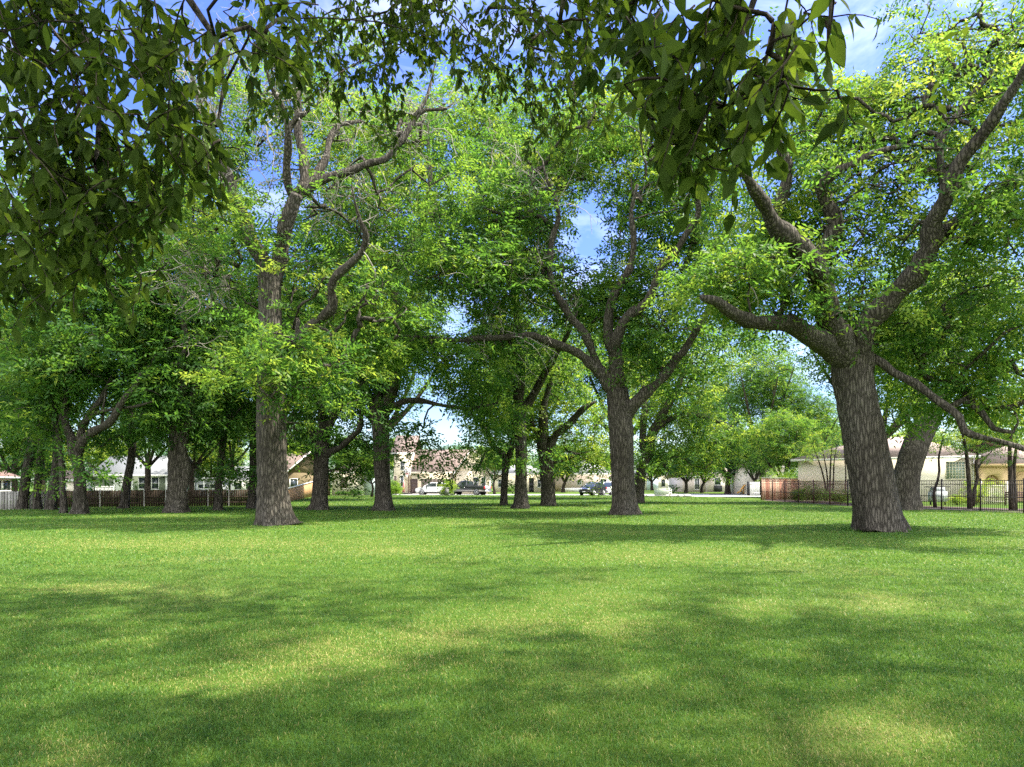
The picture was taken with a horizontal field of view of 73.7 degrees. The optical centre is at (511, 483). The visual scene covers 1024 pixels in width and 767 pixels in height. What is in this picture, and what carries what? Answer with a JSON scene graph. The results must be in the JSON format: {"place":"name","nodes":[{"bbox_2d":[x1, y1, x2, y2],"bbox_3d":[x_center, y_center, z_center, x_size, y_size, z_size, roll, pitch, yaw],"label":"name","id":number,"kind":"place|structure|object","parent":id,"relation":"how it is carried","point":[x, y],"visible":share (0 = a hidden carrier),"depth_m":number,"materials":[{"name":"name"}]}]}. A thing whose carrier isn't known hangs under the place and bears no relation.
{"place":"outdoors","nodes":[
{"label":"outdoors","id":0,"kind":"place"},
{"bbox_2d":[398,494,487,494],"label":"driveway","id":1,"kind":"structure","parent":0,"point":[437,494],"depth_m":95.86,"materials":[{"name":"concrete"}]},
{"bbox_2d":[403,468,412,493],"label":"basketball hoop","id":2,"kind":"object","parent":1,"relation":"on","point":[408,473],"visible":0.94,"depth_m":96.36,"materials":[{"name":"white metal"}]},
{"bbox_2d":[415,482,445,494],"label":"parked car","id":3,"kind":"object","parent":1,"relation":"on","point":[433,487],"visible":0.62,"depth_m":93.64,"materials":[{"name":"white paint"}]},
{"bbox_2d":[0,484,1023,766],"bbox_3d":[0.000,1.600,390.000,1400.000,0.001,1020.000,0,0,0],"label":"lawn","id":4,"kind":"structure","parent":0,"point":[588,600],"depth_m":7.17,"materials":[{"name":"plant"}]},
{"bbox_2d":[0,468,19,490],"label":"house","id":5,"kind":"structure","parent":4,"relation":"on","point":[5,483],"depth_m":65.24,"materials":[{"name":"beige"}]},
{"bbox_2d":[2,480,10,490],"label":"window","id":6,"kind":"structure","parent":5,"relation":"in","point":[5,483],"depth_m":65.36,"materials":[{"name":"white paint"}]},
{"bbox_2d":[0,391,76,491],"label":"shade tree","id":7,"kind":"object","parent":4,"relation":"on","point":[12,446],"visible":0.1,"depth_m":79.54,"materials":[{"name":"green plant"}]},
{"bbox_2d":[0,296,89,508],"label":"pecan tree","id":8,"kind":"object","parent":4,"relation":"on","point":[23,500],"visible":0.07,"depth_m":41.90,"materials":[{"name":"green plant"}]},
{"bbox_2d":[0,422,90,477],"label":"shade tree","id":9,"kind":"object","parent":4,"relation":"on","point":[67,464],"visible":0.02,"depth_m":95.39,"materials":[{"name":"green plant"}]},
{"bbox_2d":[0,381,91,509],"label":"pecan tree","id":10,"kind":"object","parent":4,"relation":"on","point":[51,503],"visible":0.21,"depth_m":40.78,"materials":[{"name":"green plant"}]},
{"bbox_2d":[0,277,92,508],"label":"pecan tree","id":11,"kind":"object","parent":4,"relation":"on","point":[37,502],"visible":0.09,"depth_m":41.91,"materials":[{"name":"green plant"}]},
{"bbox_2d":[0,295,115,495],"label":"shade tree","id":12,"kind":"object","parent":4,"relation":"on","point":[43,482],"visible":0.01,"depth_m":83.69,"materials":[{"name":"green plant"}]},
{"bbox_2d":[0,300,127,512],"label":"pecan tree","id":13,"kind":"object","parent":4,"relation":"on","point":[63,502],"visible":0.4,"depth_m":36.04,"materials":[{"name":"green plant"}]},
{"bbox_2d":[65,470,96,490],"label":"garden shed","id":14,"kind":"structure","parent":4,"relation":"on","point":[70,486],"depth_m":70.31,"materials":[{"name":"beige paint"}]},
{"bbox_2d":[0,90,198,513],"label":"pecan tree","id":15,"kind":"object","parent":4,"relation":"on","point":[67,338],"visible":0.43,"depth_m":35.20,"materials":[{"name":"green plant"}]},
{"bbox_2d":[48,315,176,508],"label":"pecan tree","id":16,"kind":"object","parent":4,"relation":"on","point":[128,473],"visible":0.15,"depth_m":43.11,"materials":[{"name":"green plant"}]},
{"bbox_2d":[83,423,151,468],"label":"shade tree","id":17,"kind":"object","parent":4,"relation":"on","point":[105,457],"visible":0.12,"depth_m":101.73,"materials":[{"name":"green plant"}]},
{"bbox_2d":[93,456,203,495],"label":"house","id":18,"kind":"structure","parent":4,"relation":"on","point":[159,472],"depth_m":84.00,"materials":[{"name":"white"}]},
{"bbox_2d":[138,477,144,489],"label":"window","id":19,"kind":"structure","parent":18,"relation":"in","point":[141,480],"depth_m":83.98,"materials":[{"name":"white paint"}]},
{"bbox_2d":[151,477,158,489],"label":"window","id":20,"kind":"structure","parent":18,"relation":"in","point":[154,480],"depth_m":83.98,"materials":[{"name":"white paint"}]},
{"bbox_2d":[97,384,200,499],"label":"shade tree","id":21,"kind":"object","parent":4,"relation":"on","point":[147,485],"visible":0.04,"depth_m":61.67,"materials":[{"name":"green plant"}]},
{"bbox_2d":[58,489,247,506],"bbox_3d":[-23.785,0.990,46.906,13.584,1.220,0.147,0,0,-13],"label":"board fence","id":22,"kind":"object","parent":4,"relation":"on","point":[200,497],"visible":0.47,"depth_m":46.77,"materials":[{"name":"brown wood"}]},
{"bbox_2d":[47,103,296,512],"bbox_3d":[-18.554,-9.857,39.131,13.682,23.715,13.595,0,0,30],"label":"pecan tree","id":23,"kind":"object","parent":4,"relation":"on","point":[177,420],"visible":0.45,"depth_m":36.49,"materials":[{"name":"green plant"}]},
{"bbox_2d":[161,397,235,499],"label":"shade tree","id":24,"kind":"object","parent":4,"relation":"on","point":[194,466],"visible":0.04,"depth_m":65.92,"materials":[{"name":"green plant"}]},
{"bbox_2d":[194,478,228,489],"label":"house","id":25,"kind":"structure","parent":4,"relation":"on","point":[200,485],"depth_m":82.00,"materials":[{"name":"grey"}]},
{"bbox_2d":[198,484,214,488],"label":"window","id":26,"kind":"structure","parent":25,"relation":"in","point":[200,486],"depth_m":82.00,"materials":[{"name":"grey glass"}]},
{"bbox_2d":[139,290,290,510],"bbox_3d":[-17.382,-4.833,40.657,8.870,13.355,10.374,0,0,0],"label":"pecan tree","id":27,"kind":"object","parent":4,"relation":"on","point":[220,472],"visible":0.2,"depth_m":39.65,"materials":[{"name":"green plant"}]},
{"bbox_2d":[188,439,248,477],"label":"shade tree","id":28,"kind":"object","parent":4,"relation":"on","point":[206,459],"visible":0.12,"depth_m":91.15,"materials":[{"name":"green plant"}]},
{"bbox_2d":[207,398,252,489],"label":"shade tree","id":29,"kind":"object","parent":4,"relation":"on","point":[233,449],"visible":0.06,"depth_m":83.72,"materials":[{"name":"green plant"}]},
{"bbox_2d":[231,466,248,495],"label":"garden shed","id":30,"kind":"structure","parent":4,"relation":"on","point":[238,488],"depth_m":78.00,"materials":[{"name":"white paint"}]},
{"bbox_2d":[189,279,295,508],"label":"pecan tree","id":31,"kind":"object","parent":4,"relation":"on","point":[251,500],"visible":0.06,"depth_m":42.98,"materials":[{"name":"green plant"}]},
{"bbox_2d":[202,252,345,427],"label":"shade tree","id":32,"kind":"object","parent":4,"relation":"on","point":[285,315],"visible":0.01,"depth_m":58.42,"materials":[{"name":"green plant"}]},
{"bbox_2d":[0,0,573,345],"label":"overhanging tree","id":33,"kind":"object","parent":4,"relation":"on","point":[81,227],"visible":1,"depth_m":4.11,"materials":[{"name":"green plant"}]},
{"bbox_2d":[86,0,496,525],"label":"pecan tree","id":34,"kind":"object","parent":4,"relation":"on","point":[272,343],"visible":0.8,"depth_m":27.02,"materials":[{"name":"green plant"}]},
{"bbox_2d":[288,481,312,500],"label":"board fence","id":35,"kind":"object","parent":4,"relation":"on","point":[301,491],"visible":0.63,"depth_m":69.02,"materials":[{"name":"brown wood"}]},
{"bbox_2d":[287,453,334,495],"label":"house","id":36,"kind":"structure","parent":4,"relation":"on","point":[294,475],"depth_m":85.47,"materials":[{"name":"beige"}]},
{"bbox_2d":[289,478,297,486],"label":"window","id":37,"kind":"structure","parent":36,"relation":"in","point":[292,481],"depth_m":84.66,"materials":[{"name":"white paint"}]},
{"bbox_2d":[286,416,336,456],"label":"shade tree","id":38,"kind":"object","parent":4,"relation":"on","point":[300,439],"visible":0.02,"depth_m":93.33,"materials":[{"name":"green plant"}]},
{"bbox_2d":[218,163,414,509],"bbox_3d":[-11.842,-8.941,43.415,12.383,21.455,12.192,0,0,0],"label":"pecan tree","id":39,"kind":"object","parent":4,"relation":"on","point":[320,474],"visible":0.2,"depth_m":40.90,"materials":[{"name":"green plant"}]},
{"bbox_2d":[329,431,372,468],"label":"shade tree","id":40,"kind":"object","parent":4,"relation":"on","point":[342,459],"visible":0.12,"depth_m":116.28,"materials":[{"name":"green plant"}]},
{"bbox_2d":[329,460,374,495],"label":"house","id":41,"kind":"structure","parent":4,"relation":"on","point":[368,487],"depth_m":88.00,"materials":[{"name":"beige paint"}]},
{"bbox_2d":[346,449,393,496],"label":"shade tree","id":42,"kind":"object","parent":4,"relation":"on","point":[370,481],"visible":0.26,"depth_m":79.45,"materials":[{"name":"green plant"}]},
{"bbox_2d":[306,239,478,466],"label":"shade tree","id":43,"kind":"object","parent":4,"relation":"on","point":[444,320],"visible":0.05,"depth_m":65.09,"materials":[{"name":"green plant"}]},
{"bbox_2d":[391,480,405,494],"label":"garden shrub","id":44,"kind":"object","parent":4,"relation":"on","point":[397,489],"visible":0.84,"depth_m":91.69,"materials":[{"name":"green plant"}]},
{"bbox_2d":[275,16,543,510],"bbox_3d":[-5.890,-13.364,41.893,16.991,30.491,16.859,0,0,0],"label":"pecan tree","id":45,"kind":"object","parent":4,"relation":"on","point":[383,495],"visible":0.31,"depth_m":39.44,"materials":[{"name":"green plant"}]},
{"bbox_2d":[390,435,493,493],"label":"house","id":46,"kind":"structure","parent":4,"relation":"on","point":[414,482],"depth_m":102.69,"materials":[{"name":"beige brick"}]},
{"bbox_2d":[411,480,416,493],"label":"door","id":47,"kind":"structure","parent":46,"relation":"in","point":[413,482],"depth_m":102.34,"materials":[{"name":"brown wood"}]},
{"bbox_2d":[421,479,450,493],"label":"garage door","id":48,"kind":"structure","parent":46,"relation":"in","point":[433,480],"depth_m":102.32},
{"bbox_2d":[437,477,459,494],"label":"garden shrub","id":49,"kind":"object","parent":4,"relation":"on","point":[443,488],"visible":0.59,"depth_m":87.99,"materials":[{"name":"green plant"}]},
{"bbox_2d":[0,436,953,487],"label":"distant treeline","id":50,"kind":"object","parent":4,"relation":"on","point":[391,477],"visible":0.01,"depth_m":212.96,"materials":[{"name":"green plant"}]},
{"bbox_2d":[472,443,515,493],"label":"shade tree","id":51,"kind":"object","parent":4,"relation":"on","point":[492,466],"visible":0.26,"depth_m":97.33,"materials":[{"name":"green plant"}]},
{"bbox_2d":[435,358,565,504],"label":"pecan tree","id":52,"kind":"object","parent":4,"relation":"on","point":[504,487],"visible":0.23,"depth_m":49.76,"materials":[{"name":"green plant"}]},
{"bbox_2d":[493,465,540,491],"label":"house","id":53,"kind":"structure","parent":4,"relation":"on","point":[533,484],"depth_m":122.00,"materials":[{"name":"beige paint"}]},
{"bbox_2d":[529,478,533,491],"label":"door","id":54,"kind":"structure","parent":53,"relation":"in","point":[531,483],"depth_m":121.96,"materials":[{"name":"black plastic"}]},
{"bbox_2d":[442,301,592,497],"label":"shade tree","id":55,"kind":"object","parent":4,"relation":"on","point":[532,363],"visible":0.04,"depth_m":72.33,"materials":[{"name":"green plant"}]},
{"bbox_2d":[424,38,623,508],"bbox_3d":[0.362,-13.041,45.661,14.551,29.597,13.571,0,0,-27],"label":"pecan tree","id":56,"kind":"object","parent":4,"relation":"on","point":[520,501],"visible":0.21,"depth_m":42.79,"materials":[{"name":"green plant"}]},
{"bbox_2d":[527,441,584,491],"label":"shade tree","id":57,"kind":"object","parent":4,"relation":"on","point":[564,482],"visible":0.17,"depth_m":117.41,"materials":[{"name":"green plant"}]},
{"bbox_2d":[341,56,802,515],"bbox_3d":[3.738,-10.623,35.834,24.072,24.864,16.060,0,0,0],"label":"pecan tree","id":58,"kind":"object","parent":4,"relation":"on","point":[517,186],"visible":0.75,"depth_m":34.02,"materials":[{"name":"green plant"}]},
{"bbox_2d":[484,335,667,505],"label":"pecan tree","id":59,"kind":"object","parent":4,"relation":"on","point":[543,440],"visible":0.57,"depth_m":48.32,"materials":[{"name":"green plant"}]},
{"bbox_2d":[555,465,610,491],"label":"house","id":60,"kind":"structure","parent":4,"relation":"on","point":[571,486],"depth_m":128.00,"materials":[{"name":"brick"}]},
{"bbox_2d":[553,289,690,432],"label":"shade tree","id":61,"kind":"object","parent":4,"relation":"on","point":[595,386],"visible":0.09,"depth_m":70.66,"materials":[{"name":"green plant"}]},
{"bbox_2d":[634,452,662,489],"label":"shade tree","id":62,"kind":"object","parent":4,"relation":"on","point":[651,483],"visible":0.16,"depth_m":149.73,"materials":[{"name":"green plant"}]},
{"bbox_2d":[634,470,667,489],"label":"house","id":63,"kind":"structure","parent":4,"relation":"on","point":[660,483],"depth_m":157.99,"materials":[{"name":"beige paint"}]},
{"bbox_2d":[654,488,671,495],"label":"utility box","id":64,"kind":"object","parent":4,"relation":"on","point":[660,491],"visible":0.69,"depth_m":84.09,"materials":[{"name":"green metal"}]},
{"bbox_2d":[664,444,702,492],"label":"shade tree","id":65,"kind":"object","parent":4,"relation":"on","point":[685,479],"visible":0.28,"depth_m":111.19,"materials":[{"name":"green plant"}]},
{"bbox_2d":[666,468,726,491],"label":"house","id":66,"kind":"structure","parent":4,"relation":"on","point":[708,486],"depth_m":123.99,"materials":[{"name":"brick"}]},
{"bbox_2d":[603,312,794,502],"bbox_3d":[15.143,-6.340,55.887,16.164,16.246,13.229,0,0,0],"label":"pecan tree","id":67,"kind":"object","parent":4,"relation":"on","point":[664,418],"visible":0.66,"depth_m":54.57,"materials":[{"name":"green plant"}]},
{"bbox_2d":[682,444,725,492],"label":"shade tree","id":68,"kind":"object","parent":4,"relation":"on","point":[702,485],"visible":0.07,"depth_m":113.65,"materials":[{"name":"green plant"}]},
{"bbox_2d":[671,367,754,437],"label":"shade tree","id":69,"kind":"object","parent":4,"relation":"on","point":[719,405],"visible":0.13,"depth_m":125.18,"materials":[{"name":"green plant"}]},
{"bbox_2d":[441,0,1015,236],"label":"overhanging tree","id":70,"kind":"object","parent":4,"relation":"on","point":[720,43],"visible":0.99,"depth_m":2.77,"materials":[{"name":"green plant"}]},
{"bbox_2d":[726,457,784,494],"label":"house","id":71,"kind":"structure","parent":4,"relation":"on","point":[736,486],"depth_m":99.38,"materials":[{"name":"beige paint"}]},
{"bbox_2d":[726,424,796,481],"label":"shade tree","id":72,"kind":"object","parent":4,"relation":"on","point":[751,471],"visible":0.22,"depth_m":91.34,"materials":[{"name":"green plant"}]},
{"bbox_2d":[699,332,832,494],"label":"shade tree","id":73,"kind":"object","parent":4,"relation":"on","point":[770,389],"visible":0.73,"depth_m":93.64,"materials":[{"name":"green plant"}]},
{"bbox_2d":[754,466,797,485],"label":"garden shrub","id":74,"kind":"object","parent":4,"relation":"on","point":[769,474],"visible":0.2,"depth_m":72.26,"materials":[{"name":"green plant"}]},
{"bbox_2d":[761,477,797,499],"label":"board fence","id":75,"kind":"object","parent":4,"relation":"on","point":[765,487],"visible":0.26,"depth_m":65.73,"materials":[{"name":"red wood"}]},
{"bbox_2d":[740,405,837,478],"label":"shade tree","id":76,"kind":"object","parent":4,"relation":"on","point":[797,426],"visible":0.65,"depth_m":76.53,"materials":[{"name":"green plant"}]},
{"bbox_2d":[762,378,841,452],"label":"shade tree","id":77,"kind":"object","parent":4,"relation":"on","point":[825,416],"visible":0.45,"depth_m":90.06,"materials":[{"name":"green plant"}]},
{"bbox_2d":[815,420,842,450],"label":"shade tree","id":78,"kind":"object","parent":4,"relation":"on","point":[830,440],"visible":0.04,"depth_m":126.44,"materials":[{"name":"green plant"}]},
{"bbox_2d":[640,0,1023,532],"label":"pecan tree","id":79,"kind":"object","parent":4,"relation":"on","point":[848,350],"visible":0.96,"depth_m":22.26,"materials":[{"name":"green plant"}]},
{"bbox_2d":[781,256,979,438],"bbox_3d":[29.915,-8.374,54.569,14.978,20.248,14.305,0,0,28],"label":"shade tree","id":80,"kind":"object","parent":4,"relation":"on","point":[814,362],"visible":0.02,"depth_m":55.11,"materials":[{"name":"green plant"}]},
{"bbox_2d":[791,437,981,501],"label":"house","id":81,"kind":"structure","parent":4,"relation":"on","point":[810,471],"depth_m":60.52,"materials":[{"name":"beige paint"}]},
{"bbox_2d":[946,461,964,478],"bbox_3d":[38.186,-1.110,58.785,1.414,1.520,0.057,0,0,39],"label":"window","id":82,"kind":"structure","parent":81,"relation":"in","point":[953,471],"depth_m":58.77,"materials":[{"name":"green glass"}]},
{"bbox_2d":[765,500,1022,512],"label":"mulch bed","id":83,"kind":"object","parent":4,"relation":"on","point":[946,508],"visible":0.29,"depth_m":44.73,"materials":[{"name":"brown soil"}]},
{"bbox_2d":[770,422,846,499],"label":"garden tree","id":84,"kind":"object","parent":83,"relation":"on","point":[808,453],"visible":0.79,"depth_m":60.99,"materials":[{"name":"green plant"}]},
{"bbox_2d":[798,480,826,502],"bbox_3d":[24.235,0.677,55.391,2.626,1.901,2.894,0,0,31],"label":"garden shrub","id":85,"kind":"object","parent":83,"relation":"on","point":[812,492],"visible":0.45,"depth_m":55.26,"materials":[{"name":"green plant"}]},
{"bbox_2d":[825,489,849,503],"bbox_3d":[25.011,1.039,51.868,2.371,1.300,2.242,0,0,0],"label":"garden shrub","id":86,"kind":"object","parent":83,"relation":"on","point":[841,497],"visible":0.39,"depth_m":51.59,"materials":[{"name":"green plant"}]},
{"bbox_2d":[761,478,1023,512],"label":"iron fence","id":87,"kind":"object","parent":83,"relation":"on","point":[829,493],"visible":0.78,"depth_m":41.56,"materials":[{"name":"black metal"}]},
{"bbox_2d":[929,430,967,506],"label":"garden tree","id":88,"kind":"object","parent":83,"relation":"on","point":[940,439],"visible":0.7,"depth_m":44.92,"materials":[{"name":"green plant"}]},
{"bbox_2d":[929,417,998,507],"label":"garden tree","id":89,"kind":"object","parent":83,"relation":"on","point":[967,466],"visible":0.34,"depth_m":42.87,"materials":[{"name":"green plant"}]},
{"bbox_2d":[966,413,1023,509],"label":"garden tree","id":90,"kind":"object","parent":83,"relation":"on","point":[1011,476],"visible":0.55,"depth_m":39.86,"materials":[{"name":"green plant"}]},
{"bbox_2d":[893,426,960,448],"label":"shade tree","id":91,"kind":"object","parent":4,"relation":"on","point":[897,433],"visible":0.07,"depth_m":83.13,"materials":[{"name":"green plant"}]},
{"bbox_2d":[925,486,949,504],"bbox_3d":[31.400,0.920,50.350,1.600,1.360,0.700,0,0,0],"label":"covered grill","id":92,"kind":"object","parent":4,"relation":"on","point":[939,494],"visible":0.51,"depth_m":50.00,"materials":[{"name":"grey fabric"}]},
{"bbox_2d":[859,187,1023,509],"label":"pecan tree","id":93,"kind":"object","parent":4,"relation":"on","point":[910,461],"visible":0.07,"depth_m":40.52,"materials":[{"name":"green plant"}]},
{"bbox_2d":[945,494,966,504],"bbox_3d":[32.648,1.179,50.015,1.994,1.206,2.101,0,0,30],"label":"garden shrub","id":94,"kind":"object","parent":4,"relation":"on","point":[955,501],"visible":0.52,"depth_m":49.84,"materials":[{"name":"green plant"}]},
{"bbox_2d":[960,479,999,504],"bbox_3d":[34.166,0.647,50.007,2.352,2.109,2.650,0,0,0],"label":"garden shrub","id":95,"kind":"object","parent":4,"relation":"on","point":[981,491],"visible":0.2,"depth_m":49.81,"materials":[{"name":"green plant"}]},
{"bbox_2d":[938,405,1023,449],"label":"shade tree","id":96,"kind":"object","parent":4,"relation":"on","point":[968,440],"visible":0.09,"depth_m":83.39,"materials":[{"name":"green plant"}]},
{"bbox_2d":[981,481,1007,504],"bbox_3d":[36.346,0.725,51.527,1.762,1.750,0.170,0,0,40],"label":"picket railing","id":97,"kind":"object","parent":4,"relation":"on","point":[995,493],"visible":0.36,"depth_m":51.42,"materials":[{"name":"beige paint"}]},
{"bbox_2d":[968,441,1023,500],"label":"arched porch","id":98,"kind":"object","parent":4,"relation":"on","point":[996,470],"visible":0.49,"depth_m":57.02,"materials":[{"name":"beige paint"}]},
{"label":"mulch mound","id":99,"kind":"structure","parent":4,"relation":"on","visible":0},
{"bbox_2d":[682,422,747,493],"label":"shade tree","id":100,"kind":"object","parent":99,"relation":"on","point":[727,487],"visible":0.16,"depth_m":102.15,"materials":[{"name":"green plant"}]},
{"bbox_2d":[0,0,1023,483],"label":"sky","id":101,"kind":"structure","parent":0,"point":[862,53],"materials":[{"name":"blue"}]},
{"bbox_2d":[395,494,760,495],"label":"road","id":102,"kind":"structure","parent":0,"point":[653,494],"depth_m":96.16,"materials":[{"name":"grey asphalt"}]},
{"bbox_2d":[447,481,491,494],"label":"pickup truck","id":103,"kind":"object","parent":102,"relation":"on","point":[465,486],"visible":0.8,"depth_m":92.16,"materials":[{"name":"black paint"}]},
{"bbox_2d":[579,482,606,495],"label":"parked car","id":104,"kind":"object","parent":102,"relation":"on","point":[582,490],"visible":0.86,"depth_m":89.13,"materials":[{"name":"black paint"}]},
{"bbox_2d":[598,482,611,494],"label":"parked car","id":105,"kind":"object","parent":102,"relation":"on","point":[608,485],"visible":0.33,"depth_m":93.26,"materials":[{"name":"white paint"}]},
{"bbox_2d":[747,482,759,495],"bbox_3d":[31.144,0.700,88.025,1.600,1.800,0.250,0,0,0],"label":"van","id":106,"kind":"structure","parent":102,"relation":"on","point":[756,490],"depth_m":88.00,"materials":[{"name":"white paint"}]},
{"label":"bare soil strip","id":107,"kind":"structure","parent":0,"visible":0},
{"bbox_2d":[0,491,46,508],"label":"board fence","id":108,"kind":"object","parent":107,"relation":"on","point":[8,499],"visible":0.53,"depth_m":42.05,"materials":[{"name":"grey wood"}]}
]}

